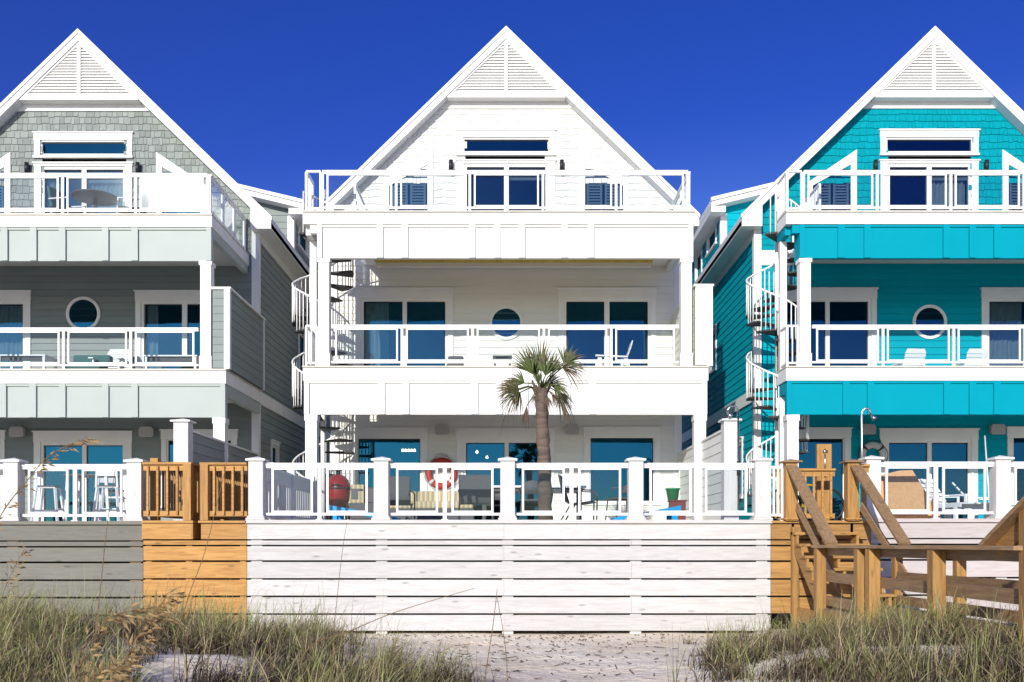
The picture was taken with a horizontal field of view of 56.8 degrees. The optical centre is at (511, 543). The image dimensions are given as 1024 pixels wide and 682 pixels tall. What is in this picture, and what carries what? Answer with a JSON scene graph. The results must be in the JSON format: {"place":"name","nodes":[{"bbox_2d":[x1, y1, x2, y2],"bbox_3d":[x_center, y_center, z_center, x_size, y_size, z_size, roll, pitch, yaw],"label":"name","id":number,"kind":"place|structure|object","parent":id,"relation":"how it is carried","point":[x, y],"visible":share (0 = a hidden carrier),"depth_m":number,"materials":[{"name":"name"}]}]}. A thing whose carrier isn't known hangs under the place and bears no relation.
{"place":"outdoors","nodes":[
{"label":"outdoors","id":0,"kind":"place"},
{"bbox_2d":[181,366,198,368],"bbox_3d":[-7.100,-3.950,21.675,0.700,0.660,0.750,0,0,0],"label":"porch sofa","id":1,"kind":"object","parent":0,"point":[187,367],"visible":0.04,"depth_m":21.30,"materials":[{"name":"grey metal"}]},
{"bbox_2d":[0,560,523,681],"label":"dune grass","id":2,"kind":"structure","parent":0,"point":[56,660],"depth_m":7.80,"materials":[{"name":"green plant"}]},
{"bbox_2d":[446,356,463,365],"bbox_3d":[-1.300,-4.010,21.675,0.360,0.660,0.750,0,0,0],"label":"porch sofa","id":3,"kind":"object","parent":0,"point":[455,358],"visible":0.33,"depth_m":21.85,"materials":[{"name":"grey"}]},
{"bbox_2d":[486,493,499,509],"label":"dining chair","id":4,"kind":"object","parent":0,"point":[497,496],"visible":0.07,"depth_m":20.22,"materials":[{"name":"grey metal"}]},
{"bbox_2d":[2,595,1013,681],"bbox_3d":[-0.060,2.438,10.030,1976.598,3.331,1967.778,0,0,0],"label":"sand ground","id":5,"kind":"structure","parent":0,"point":[643,666],"depth_m":11.94,"materials":[{"name":"beige sand"}]},
{"bbox_2d":[0,542,34,601],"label":"sea oat","id":6,"kind":"object","parent":5,"relation":"on","point":[27,555],"visible":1,"depth_m":6.50,"materials":[{"name":"beige plant"}]},
{"bbox_2d":[0,437,99,529],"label":"sea oat","id":7,"kind":"object","parent":5,"relation":"on","point":[71,444],"visible":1,"depth_m":4.60,"materials":[{"name":"brown plant"}]},
{"bbox_2d":[93,468,115,681],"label":"sea oat","id":8,"kind":"object","parent":5,"relation":"on","point":[101,578],"visible":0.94,"depth_m":5.20,"materials":[{"name":"brown plant"}]},
{"bbox_2d":[84,657,132,681],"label":"sea oat","id":9,"kind":"object","parent":5,"relation":"on","point":[115,671],"visible":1,"depth_m":3.30,"materials":[{"name":"beige plant"}]},
{"bbox_2d":[73,601,158,681],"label":"sea oat","id":10,"kind":"object","parent":5,"relation":"on","point":[132,620],"visible":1,"depth_m":3.60,"materials":[{"name":"beige plant"}]},
{"bbox_2d":[0,419,259,626],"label":"terrace","id":11,"kind":"structure","parent":5,"relation":"on","point":[190,444],"depth_m":15.20,"materials":[{"name":"grey wood"}]},
{"bbox_2d":[30,471,65,520],"bbox_3d":[-8.466,-0.868,17.297,0.492,1.011,0.510,0,0,-10],"label":"bar stool","id":12,"kind":"object","parent":11,"relation":"on","point":[42,486],"visible":0.76,"depth_m":17.15,"materials":[{"name":"white wood"}]},
{"bbox_2d":[63,474,119,520],"bbox_3d":[-7.925,-0.832,17.900,0.860,0.936,0.600,0,0,0],"label":"bar table","id":13,"kind":"object","parent":11,"relation":"on","point":[93,476],"visible":0.33,"depth_m":17.67,"materials":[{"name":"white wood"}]},
{"bbox_2d":[94,478,122,520],"bbox_3d":[-8.008,-0.868,18.814,0.510,1.011,0.492,0,0,-30],"label":"bar stool","id":14,"kind":"object","parent":11,"relation":"on","point":[98,503],"visible":0.37,"depth_m":18.85,"materials":[{"name":"white plastic"}]},
{"bbox_2d":[91,471,125,520],"bbox_3d":[-7.299,-0.868,17.184,0.510,1.011,0.492,0,0,-5],"label":"bar stool","id":15,"kind":"object","parent":11,"relation":"on","point":[106,473],"visible":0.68,"depth_m":17.03,"materials":[{"name":"white plastic"}]},
{"bbox_2d":[105,497,126,520],"bbox_3d":[-7.189,-0.622,17.400,0.400,0.474,0.400,0,0,0],"label":"side table","id":16,"kind":"object","parent":11,"relation":"on","point":[119,502],"visible":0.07,"depth_m":17.33,"materials":[{"name":"white plastic"}]},
{"bbox_2d":[100,588,186,681],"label":"sea oat","id":17,"kind":"object","parent":5,"relation":"on","point":[153,629],"visible":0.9,"depth_m":3.90,"materials":[{"name":"brown plant"}]},
{"bbox_2d":[0,28,330,580],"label":"beach house","id":18,"kind":"structure","parent":5,"relation":"on","point":[205,258],"depth_m":22.36,"materials":[{"name":"grey paint"}]},
{"bbox_2d":[0,430,6,513],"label":"window","id":19,"kind":"structure","parent":18,"relation":"in","point":[2,432],"depth_m":22.36,"materials":[{"name":"white paint"}]},
{"bbox_2d":[0,152,10,212],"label":"window","id":20,"kind":"structure","parent":18,"relation":"in","point":[5,162],"depth_m":22.36,"materials":[{"name":"white paint"}]},
{"bbox_2d":[0,290,31,368],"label":"sliding door","id":21,"kind":"structure","parent":18,"relation":"in","point":[15,305],"depth_m":22.44,"materials":[{"name":"white paint"}]},
{"bbox_2d":[0,354,57,368],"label":"table","id":22,"kind":"object","parent":18,"relation":"on","point":[24,357],"visible":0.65,"depth_m":20.26,"materials":[{"name":"white plastic"}]},
{"bbox_2d":[47,186,85,212],"bbox_3d":[-9.797,-7.328,20.812,0.651,1.003,0.595,0,0,15],"label":"patio chair","id":23,"kind":"object","parent":18,"relation":"on","point":[52,195],"visible":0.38,"depth_m":20.72,"materials":[{"name":"white plastic"}]},
{"bbox_2d":[31,431,132,520],"bbox_3d":[-10.135,-1.519,22.398,2.380,2.298,0.145,0,0,0],"label":"sliding door","id":24,"kind":"structure","parent":18,"relation":"in","point":[114,447],"depth_m":22.44,"materials":[{"name":"white paint"}]},
{"bbox_2d":[32,162,133,212],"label":"sliding door","id":25,"kind":"structure","parent":18,"relation":"in","point":[117,187],"depth_m":22.40,"materials":[{"name":"white paint"}]},
{"bbox_2d":[32,131,133,158],"bbox_3d":[-10.125,-9.419,22.398,2.380,0.618,0.145,0,0,0],"label":"transom window","id":26,"kind":"structure","parent":18,"relation":"in","point":[56,144],"depth_m":22.36,"materials":[{"name":"white paint"}]},
{"bbox_2d":[66,297,100,327],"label":"round window","id":27,"kind":"structure","parent":18,"relation":"in","point":[82,312],"depth_m":22.37,"materials":[{"name":"glass"}]},
{"bbox_2d":[66,355,112,368],"bbox_3d":[-9.525,-3.950,21.275,0.850,0.660,0.750,0,0,0],"label":"porch sofa","id":28,"kind":"object","parent":18,"relation":"on","point":[99,358],"visible":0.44,"depth_m":21.45,"materials":[{"name":"teal fabric"}]},
{"bbox_2d":[70,189,119,212],"bbox_3d":[-9.100,-7.205,20.700,1.000,0.750,0.995,0,0,0],"label":"round table","id":29,"kind":"object","parent":18,"relation":"on","point":[95,197],"visible":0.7,"depth_m":20.65,"materials":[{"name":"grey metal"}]},
{"bbox_2d":[88,349,128,368],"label":"slatted chair","id":30,"kind":"object","parent":18,"relation":"on","point":[117,355],"visible":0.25,"depth_m":22.00,"materials":[{"name":"white plastic"}]},
{"bbox_2d":[116,185,150,212],"bbox_3d":[-8.303,-7.328,20.808,0.651,1.003,0.595,0,0,-10],"label":"patio chair","id":31,"kind":"object","parent":18,"relation":"on","point":[146,195],"visible":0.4,"depth_m":20.66,"materials":[{"name":"white plastic"}]},
{"bbox_2d":[133,290,199,368],"bbox_3d":[-7.735,-4.824,22.397,2.380,2.328,0.145,0,0,0],"label":"sliding door","id":32,"kind":"structure","parent":18,"relation":"in","point":[153,308],"depth_m":22.44,"materials":[{"name":"white paint"}]},
{"bbox_2d":[143,355,198,368],"bbox_3d":[-7.325,-3.835,20.750,1.150,0.430,0.900,0,0,0],"label":"table","id":33,"kind":"object","parent":18,"relation":"on","point":[171,358],"visible":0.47,"depth_m":20.36,"materials":[{"name":"white plastic"}]},
{"bbox_2d":[156,152,205,212],"bbox_3d":[-7.815,-8.085,22.393,1.170,2.330,0.075,0,0,0],"label":"window","id":34,"kind":"structure","parent":18,"relation":"in","point":[186,196],"depth_m":22.39,"materials":[{"name":"white paint"}]},
{"bbox_2d":[159,429,238,507],"bbox_3d":[-7.385,-1.779,22.398,1.860,1.858,0.145,0,0,0],"label":"window","id":35,"kind":"structure","parent":18,"relation":"in","point":[166,434],"depth_m":22.36,"materials":[{"name":"white paint"}]},
{"bbox_2d":[270,439,280,462],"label":"window","id":36,"kind":"structure","parent":18,"relation":"in","point":[274,447],"depth_m":24.07,"materials":[{"name":"white paint"}]},
{"bbox_2d":[298,327,304,375],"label":"window","id":37,"kind":"structure","parent":18,"relation":"in","point":[301,337],"depth_m":27.23,"materials":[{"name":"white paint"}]},
{"bbox_2d":[298,226,309,259],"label":"window","id":38,"kind":"structure","parent":18,"relation":"in","point":[303,243],"depth_m":27.42,"materials":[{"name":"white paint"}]},
{"bbox_2d":[141,458,247,622],"bbox_3d":[-5.098,0.105,22.755,1.695,3.090,15.290,0,0,0],"label":"wooden fence","id":39,"kind":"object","parent":5,"relation":"on","point":[195,490],"visible":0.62,"depth_m":15.20,"materials":[{"name":"orange wood"}]},
{"bbox_2d":[173,452,229,681],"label":"sea oat","id":40,"kind":"object","parent":5,"relation":"on","point":[194,580],"visible":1,"depth_m":5.40,"materials":[{"name":"brown plant"}]},
{"bbox_2d":[332,524,346,681],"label":"sea oat","id":41,"kind":"object","parent":5,"relation":"on","point":[335,613],"visible":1,"depth_m":6.00,"materials":[{"name":"plant"}]},
{"bbox_2d":[297,588,474,681],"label":"sea oat","id":42,"kind":"object","parent":5,"relation":"on","point":[365,624],"visible":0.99,"depth_m":6.20,"materials":[{"name":"plant"}]},
{"bbox_2d":[484,593,496,681],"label":"sea oat","id":43,"kind":"object","parent":5,"relation":"on","point":[490,640],"visible":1,"depth_m":6.50,"materials":[{"name":"beige plant"}]},
{"bbox_2d":[497,599,506,664],"bbox_3d":[-0.070,0.876,6.600,0.076,1.024,0.008,0,0,0],"label":"sea oat","id":44,"kind":"object","parent":5,"relation":"on","point":[503,635],"visible":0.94,"depth_m":6.60,"materials":[{"name":"brown plant"}]},
{"bbox_2d":[291,26,713,596],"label":"beach house","id":45,"kind":"structure","parent":5,"relation":"on","point":[505,190],"depth_m":22.35,"materials":[{"name":"white paint"}]},
{"bbox_2d":[352,427,428,500],"bbox_3d":[-2.887,-1.589,22.398,1.850,2.318,0.145,0,0,0],"label":"window","id":46,"kind":"structure","parent":45,"relation":"in","point":[399,444],"depth_m":22.44,"materials":[{"name":"blue glass"}]},
{"bbox_2d":[354,287,454,365],"bbox_3d":[-2.542,-4.884,22.397,2.380,2.328,0.145,0,0,0],"label":"sliding door","id":47,"kind":"structure","parent":45,"relation":"in","point":[383,305],"depth_m":22.44,"materials":[{"name":"white paint"}]},
{"bbox_2d":[384,150,432,209],"bbox_3d":[-2.442,-8.145,22.393,1.170,2.330,0.075,0,0,0],"label":"window","id":48,"kind":"structure","parent":45,"relation":"in","point":[412,193],"depth_m":22.39,"materials":[{"name":"white paint"}]},
{"bbox_2d":[423,453,458,490],"bbox_3d":[-1.660,-1.687,22.300,0.851,0.904,0.136,0,0,0],"label":"life ring","id":49,"kind":"object","parent":45,"relation":"hanging from","point":[431,480],"visible":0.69,"depth_m":22.25,"materials":[{"name":"red plastic"}]},
{"bbox_2d":[493,355,511,365],"bbox_3d":[-0.220,-3.980,21.700,0.440,0.600,0.400,0,0,0],"label":"table","id":50,"kind":"object","parent":45,"relation":"on","point":[501,357],"visible":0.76,"depth_m":21.52,"materials":[{"name":"grey metal"}]},
{"bbox_2d":[455,428,555,519],"bbox_3d":[-0.152,-1.579,22.398,2.380,2.298,0.145,0,0,0],"label":"sliding door","id":51,"kind":"structure","parent":45,"relation":"in","point":[484,445],"depth_m":22.44,"materials":[{"name":"white paint"}]},
{"bbox_2d":[455,159,555,209],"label":"sliding door","id":52,"kind":"structure","parent":45,"relation":"in","point":[506,190],"depth_m":22.44,"materials":[{"name":"white paint"}]},
{"bbox_2d":[455,129,555,155],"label":"transom window","id":53,"kind":"structure","parent":45,"relation":"in","point":[480,142],"depth_m":22.38,"materials":[{"name":"white paint"}]},
{"bbox_2d":[489,305,522,339],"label":"round window","id":54,"kind":"structure","parent":45,"relation":"in","point":[502,315],"depth_m":22.37,"materials":[{"name":"glass"}]},
{"bbox_2d":[579,150,628,209],"bbox_3d":[2.168,-8.145,22.393,1.170,2.330,0.075,0,0,0],"label":"window","id":55,"kind":"structure","parent":45,"relation":"in","point":[593,193],"depth_m":22.39,"materials":[{"name":"white paint"}]},
{"bbox_2d":[557,287,657,365],"bbox_3d":[2.248,-4.884,22.398,2.380,2.328,0.145,0,0,0],"label":"sliding door","id":56,"kind":"structure","parent":45,"relation":"in","point":[585,305],"depth_m":22.44,"materials":[{"name":"white paint"}]},
{"bbox_2d":[595,340,632,365],"bbox_3d":[2.305,-4.129,21.600,0.864,0.922,0.750,0,0,0],"label":"slatted chair","id":57,"kind":"object","parent":45,"relation":"on","point":[618,356],"visible":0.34,"depth_m":21.30,"materials":[{"name":"white plastic"}]},
{"bbox_2d":[583,426,661,504],"bbox_3d":[2.598,-1.839,22.398,1.860,1.858,0.145,0,0,0],"label":"window","id":58,"kind":"structure","parent":45,"relation":"in","point":[602,444],"depth_m":22.44,"materials":[{"name":"blue glass"}]},
{"bbox_2d":[245,418,772,633],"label":"terrace","id":59,"kind":"structure","parent":5,"relation":"on","point":[732,581],"depth_m":15.20,"materials":[{"name":"white wood"}]},
{"bbox_2d":[325,470,362,519],"bbox_3d":[-3.001,-0.856,16.890,0.662,0.945,0.485,0,0,0],"label":"kamado grill","id":60,"kind":"object","parent":59,"relation":"on","point":[339,490],"visible":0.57,"depth_m":16.75,"materials":[{"name":"red ceramic"}]},
{"bbox_2d":[347,485,373,519],"bbox_3d":[-2.925,-0.835,18.900,0.650,0.700,0.600,0,0,0],"label":"chair","id":61,"kind":"object","parent":59,"relation":"on","point":[359,504],"visible":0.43,"depth_m":18.90,"materials":[{"name":"grey"}]},
{"bbox_2d":[329,505,400,519],"bbox_3d":[-2.507,-0.520,16.200,1.150,0.269,0.600,0,0,0],"label":"cornhole board","id":62,"kind":"object","parent":59,"relation":"on","point":[335,517],"visible":0.43,"depth_m":15.90,"materials":[{"name":"blue paint"}]},
{"bbox_2d":[390,476,414,519],"bbox_3d":[-2.080,-0.785,16.975,0.638,0.811,0.638,0,0,0],"label":"sling chair","id":63,"kind":"object","parent":59,"relation":"on","point":[404,495],"visible":0.44,"depth_m":16.72,"materials":[{"name":"grey fabric"}]},
{"bbox_2d":[390,491,474,519],"bbox_3d":[-1.625,-0.755,18.650,1.750,0.580,0.700,0,0,0],"label":"sofa","id":64,"kind":"object","parent":59,"relation":"on","point":[426,501],"visible":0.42,"depth_m":18.35,"materials":[{"name":"beige fabric"}]},
{"bbox_2d":[458,475,494,519],"bbox_3d":[-0.630,-0.785,16.575,0.638,0.811,0.638,0,0,0],"label":"sling chair","id":65,"kind":"object","parent":59,"relation":"on","point":[474,490],"visible":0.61,"depth_m":16.32,"materials":[{"name":"grey fabric"}]},
{"bbox_2d":[518,480,537,519],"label":"dining chair","id":66,"kind":"object","parent":59,"relation":"on","point":[530,486],"visible":0.55,"depth_m":17.66,"materials":[{"name":"grey"}]},
{"bbox_2d":[482,485,586,519],"bbox_3d":[0.400,-0.760,18.850,2.100,0.750,0.900,0,0,0],"label":"dining table","id":67,"kind":"object","parent":59,"relation":"on","point":[555,488],"visible":0.31,"depth_m":18.47,"materials":[{"name":"white plastic"}]},
{"bbox_2d":[491,338,589,519],"bbox_3d":[0.491,-1.941,15.834,1.724,3.152,0.765,0,0,0],"label":"palm tree","id":68,"kind":"object","parent":59,"relation":"on","point":[534,363],"visible":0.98,"depth_m":15.73,"materials":[{"name":"green plant"}]},
{"bbox_2d":[558,474,597,519],"bbox_3d":[1.145,-0.785,16.404,0.638,0.811,0.638,0,0,10],"label":"sling chair","id":69,"kind":"object","parent":59,"relation":"on","point":[593,502],"visible":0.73,"depth_m":16.18,"materials":[{"name":"grey metal"}]},
{"bbox_2d":[605,484,626,519],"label":"dining chair","id":70,"kind":"object","parent":59,"relation":"on","point":[624,490],"visible":0.37,"depth_m":17.32,"materials":[{"name":"grey metal"}]},
{"bbox_2d":[610,506,680,519],"bbox_3d":[2.304,-0.520,16.400,1.150,0.269,0.600,0,0,0],"label":"cornhole board","id":71,"kind":"object","parent":59,"relation":"on","point":[673,517],"visible":0.54,"depth_m":16.10,"materials":[{"name":"blue paint"}]},
{"bbox_2d":[726,405,740,508],"bbox_3d":[4.036,-1.577,17.134,0.309,1.884,0.112,0,0,0],"label":"outdoor shower","id":72,"kind":"object","parent":59,"relation":"attached to","point":[730,415],"visible":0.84,"depth_m":17.15,"materials":[{"name":"metal"}]},
{"bbox_2d":[357,633,768,681],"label":"straw litter","id":73,"kind":"object","parent":5,"relation":"on","point":[497,670],"visible":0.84,"depth_m":12.66,"materials":[{"name":"brown plant"}]},
{"bbox_2d":[770,459,910,628],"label":"beach stairs","id":74,"kind":"structure","parent":5,"relation":"on","point":[791,482],"depth_m":15.09,"materials":[{"name":"brown wood"}]},
{"bbox_2d":[767,455,1023,623],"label":"terrace","id":75,"kind":"structure","parent":5,"relation":"on","point":[935,529],"depth_m":15.20,"materials":[{"name":"white wood"}]},
{"bbox_2d":[771,484,843,520],"bbox_3d":[5.450,-0.879,17.600,1.464,0.991,0.545,0,0,0],"label":"bicycle","id":76,"kind":"object","parent":75,"relation":"on","point":[800,500],"visible":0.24,"depth_m":17.58,"materials":[{"name":"black metal"}]},
{"bbox_2d":[816,444,831,520],"bbox_3d":[5.600,-1.087,16.990,0.260,1.405,0.140,0,0,0],"label":"shower board","id":77,"kind":"object","parent":75,"relation":"on","point":[823,455],"visible":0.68,"depth_m":16.98,"materials":[{"name":"orange wood"}]},
{"bbox_2d":[860,407,876,504],"bbox_3d":[6.324,-1.412,16.864,0.354,2.055,0.112,0,0,0],"label":"outdoor shower","id":78,"kind":"object","parent":75,"relation":"on","point":[873,417],"visible":0.73,"depth_m":16.88,"materials":[{"name":"metal"}]},
{"bbox_2d":[881,470,941,518],"bbox_3d":[6.535,-0.823,15.685,0.970,0.835,0.470,0,0,0],"label":"beach chair","id":79,"kind":"object","parent":75,"relation":"on","point":[906,490],"visible":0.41,"depth_m":15.68,"materials":[{"name":"beige fabric"}]},
{"bbox_2d":[918,479,988,518],"bbox_3d":[7.749,-0.794,16.905,0.740,0.819,1.450,0,0,-15],"label":"deck lounger","id":80,"kind":"object","parent":75,"relation":"on","point":[965,504],"visible":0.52,"depth_m":16.66,"materials":[{"name":"white plastic"}]},
{"bbox_2d":[919,479,988,518],"bbox_3d":[8.295,-0.794,17.601,1.450,0.819,0.740,0,0,10],"label":"deck lounger","id":81,"kind":"object","parent":75,"relation":"on","point":[958,497],"visible":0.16,"depth_m":17.38,"materials":[{"name":"white plastic"}]},
{"bbox_2d":[952,482,1013,518],"bbox_3d":[9.345,-0.794,18.402,1.450,0.819,0.740,0,0,25],"label":"deck lounger","id":82,"kind":"object","parent":75,"relation":"on","point":[971,498],"visible":0.13,"depth_m":18.38,"materials":[{"name":"white plastic"}]},
{"bbox_2d":[984,436,988,499],"bbox_3d":[8.889,-1.230,17.700,0.026,1.703,1.095,0,0,21],"label":"pole","id":83,"kind":"object","parent":75,"relation":"on","point":[986,467],"visible":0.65,"depth_m":17.80,"materials":[{"name":"white plastic"}]},
{"bbox_2d":[811,496,1023,655],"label":"boardwalk","id":84,"kind":"structure","parent":5,"relation":"on","point":[1003,539],"depth_m":10.51,"materials":[{"name":"brown wood"}]},
{"bbox_2d":[0,0,1023,217],"label":"sky","id":85,"kind":"structure","parent":0,"point":[730,94],"materials":[{"name":"blue"}]},
{"bbox_2d":[667,500,686,519],"bbox_3d":[3.310,-0.630,19.000,0.340,0.490,0.340,0,0,0],"label":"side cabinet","id":86,"kind":"object","parent":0,"point":[674,503],"visible":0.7,"depth_m":18.85,"materials":[{"name":"red plastic"}]},
{"bbox_2d":[665,488,679,499],"bbox_3d":[3.220,-0.995,18.980,0.300,0.240,0.300,0,0,0],"label":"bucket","id":87,"kind":"object","parent":86,"relation":"on","point":[672,493],"visible":0.97,"depth_m":18.88,"materials":[{"name":"green plastic"}]},
{"bbox_2d":[659,569,1023,681],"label":"dune grass","id":88,"kind":"structure","parent":0,"point":[853,665],"depth_m":7.97,"materials":[{"name":"green plant"}]},
{"bbox_2d":[682,26,1023,594],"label":"beach house","id":89,"kind":"structure","parent":0,"point":[855,251],"depth_m":22.37,"materials":[{"name":"teal paint"}]},
{"bbox_2d":[694,246,702,281],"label":"window","id":90,"kind":"structure","parent":89,"relation":"in","point":[698,262],"depth_m":29.46,"materials":[{"name":"white glass"}]},
{"bbox_2d":[705,224,716,257],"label":"window","id":91,"kind":"structure","parent":89,"relation":"in","point":[711,242],"depth_m":27.41,"materials":[{"name":"glass"}]},
{"bbox_2d":[708,324,716,375],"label":"window","id":92,"kind":"structure","parent":89,"relation":"in","point":[711,370],"depth_m":26.97,"materials":[{"name":"white paint"}]},
{"bbox_2d":[739,436,743,498],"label":"window","id":93,"kind":"structure","parent":89,"relation":"in","point":[740,438],"depth_m":23.60,"materials":[{"name":"white paint"}]},
{"bbox_2d":[774,427,852,520],"bbox_3d":[7.110,-1.589,22.398,1.850,2.318,0.145,0,0,0],"label":"sliding door","id":94,"kind":"structure","parent":89,"relation":"in","point":[839,437],"depth_m":22.44,"materials":[{"name":"white paint"}]},
{"bbox_2d":[787,287,878,365],"bbox_3d":[7.455,-4.884,22.398,2.380,2.328,0.145,0,0,0],"label":"sliding door","id":95,"kind":"structure","parent":89,"relation":"in","point":[829,305],"depth_m":22.44,"materials":[{"name":"white paint"}]},
{"bbox_2d":[809,150,856,209],"bbox_3d":[7.555,-8.145,22.393,1.170,2.330,0.075,0,0,0],"label":"window","id":96,"kind":"structure","parent":89,"relation":"in","point":[832,193],"depth_m":22.39,"materials":[{"name":"white paint"}]},
{"bbox_2d":[858,435,887,461],"bbox_3d":[8.490,-2.149,22.300,0.721,0.839,0.136,0,0,0],"label":"life ring","id":97,"kind":"object","parent":89,"relation":"hanging from","point":[879,448],"visible":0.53,"depth_m":22.25,"materials":[{"name":"white plastic"}]},
{"bbox_2d":[890,348,926,365],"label":"slatted chair","id":98,"kind":"object","parent":89,"relation":"on","point":[920,354],"visible":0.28,"depth_m":21.35,"materials":[{"name":"white plastic"}]},
{"bbox_2d":[878,428,979,518],"bbox_3d":[9.845,-1.579,22.398,2.380,2.298,0.145,0,0,0],"label":"sliding door","id":99,"kind":"structure","parent":89,"relation":"in","point":[901,444],"depth_m":22.43,"materials":[{"name":"white paint"}]},
{"bbox_2d":[912,305,946,338],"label":"round window","id":100,"kind":"structure","parent":89,"relation":"in","point":[927,314],"depth_m":22.37,"materials":[{"name":"blue glass"}]},
{"bbox_2d":[879,159,980,209],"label":"sliding door","id":101,"kind":"structure","parent":89,"relation":"in","point":[928,190],"depth_m":22.44,"materials":[{"name":"white paint"}]},
{"bbox_2d":[879,129,980,155],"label":"transom window","id":102,"kind":"structure","parent":89,"relation":"in","point":[899,142],"depth_m":22.38,"materials":[{"name":"white paint"}]},
{"bbox_2d":[955,349,989,365],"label":"slatted chair","id":103,"kind":"object","parent":89,"relation":"on","point":[981,352],"visible":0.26,"depth_m":21.35,"materials":[{"name":"white plastic"}]},
{"bbox_2d":[980,287,1023,365],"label":"sliding door","id":104,"kind":"structure","parent":89,"relation":"in","point":[1000,305],"depth_m":22.44,"materials":[{"name":"white paint"}]},
{"bbox_2d":[1002,150,1023,209],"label":"window","id":105,"kind":"structure","parent":89,"relation":"in","point":[1009,191],"depth_m":22.36,"materials":[{"name":"white paint"}]},
{"bbox_2d":[1006,426,1023,504],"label":"sliding door","id":106,"kind":"structure","parent":89,"relation":"in","point":[1015,434],"depth_m":22.39,"materials":[{"name":"white paint"}]}
]}

